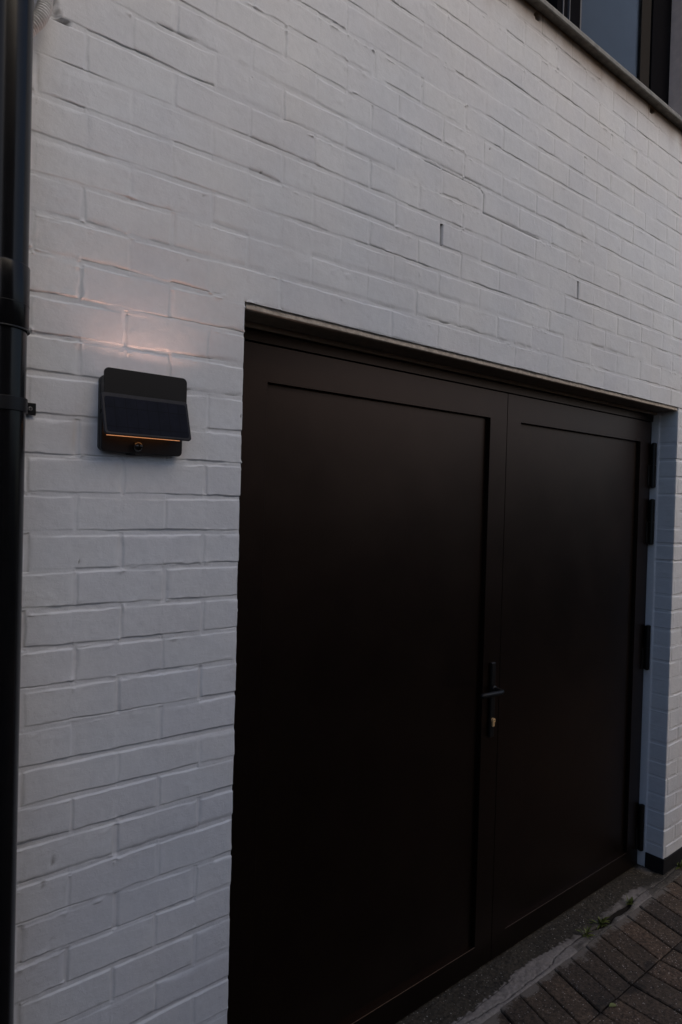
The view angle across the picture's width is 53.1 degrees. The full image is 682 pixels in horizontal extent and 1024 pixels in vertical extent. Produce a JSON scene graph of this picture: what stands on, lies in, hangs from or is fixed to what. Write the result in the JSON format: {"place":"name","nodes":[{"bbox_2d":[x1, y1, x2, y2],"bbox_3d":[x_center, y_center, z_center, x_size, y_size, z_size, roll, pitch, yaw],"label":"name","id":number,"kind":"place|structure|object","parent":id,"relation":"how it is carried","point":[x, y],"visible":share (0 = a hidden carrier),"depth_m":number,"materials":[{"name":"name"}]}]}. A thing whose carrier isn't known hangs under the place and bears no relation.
{"place":"outdoors","nodes":[
{"label":"outdoors","id":0,"kind":"place"},
{"bbox_2d":[482,866,681,1023],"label":"paving","id":1,"kind":"structure","parent":0,"point":[634,946],"depth_m":2.51,"materials":[{"name":"brick"}]},
{"bbox_2d":[501,902,681,1022],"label":"ground","id":2,"kind":"structure","parent":0,"point":[618,913],"depth_m":2.89,"materials":[{"name":"grey concrete"}]},
{"bbox_2d":[14,0,681,1023],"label":"brick house","id":3,"kind":"structure","parent":2,"relation":"on","point":[350,682],"depth_m":2.02,"materials":[{"name":"brick"}]},
{"bbox_2d":[0,0,35,1023],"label":"downpipe","id":4,"kind":"object","parent":3,"relation":"attached to","point":[16,53],"visible":1,"depth_m":1.23,"materials":[{"name":"black metal"}]},
{"bbox_2d":[33,0,52,37],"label":"conduit","id":5,"kind":"object","parent":3,"relation":"attached to","point":[42,11],"visible":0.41,"depth_m":1.30,"materials":[{"name":"white plastic"}]},
{"bbox_2d":[97,367,190,456],"bbox_3d":[-0.429,-0.214,1.494,0.198,0.180,0.061,1,1,-40],"label":"wall lamp","id":6,"kind":"object","parent":3,"relation":"attached to","point":[142,413],"visible":1,"depth_m":1.48,"materials":[{"name":"black"}]},
{"bbox_2d":[227,341,507,1023],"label":"door leaf","id":7,"kind":"structure","parent":3,"relation":"in","point":[367,693],"depth_m":2.14,"materials":[{"name":"paint"}]},
{"bbox_2d":[491,394,656,959],"bbox_3d":[1.035,0.634,2.952,1.156,2.144,0.070,1,1,-40],"label":"door leaf","id":8,"kind":"structure","parent":3,"relation":"in","point":[578,510],"depth_m":2.90,"materials":[{"name":"paint"}]},
{"bbox_2d":[546,0,671,104],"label":"window","id":9,"kind":"structure","parent":3,"relation":"in","point":[636,33],"depth_m":3.17,"materials":[{"name":"black glass"}]},
{"bbox_2d":[395,863,681,1023],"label":"threshold","id":10,"kind":"object","parent":2,"relation":"on","point":[487,990],"visible":0.62,"depth_m":2.63,"materials":[{"name":"concrete"}]},
{"bbox_2d":[577,926,595,937],"bbox_3d":[0.998,1.707,2.775,0.063,0.039,0.068,1,1,-40],"label":"weed","id":11,"kind":"object","parent":10,"relation":"on","point":[587,931],"visible":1,"depth_m":2.78,"materials":[{"name":"green plant"}]},
{"bbox_2d":[589,916,610,928],"bbox_3d":[1.089,1.707,2.848,0.104,0.051,0.078,1,1,-26],"label":"weed","id":12,"kind":"object","parent":10,"relation":"on","point":[602,921],"visible":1,"depth_m":2.85,"materials":[{"name":"green plant"}]},
{"bbox_2d":[626,896,634,904],"bbox_3d":[1.265,1.712,3.006,0.044,0.037,0.055,2,1,11],"label":"weed","id":13,"kind":"object","parent":10,"relation":"on","point":[630,901],"visible":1,"depth_m":3.01,"materials":[{"name":"green plant"}]}
]}

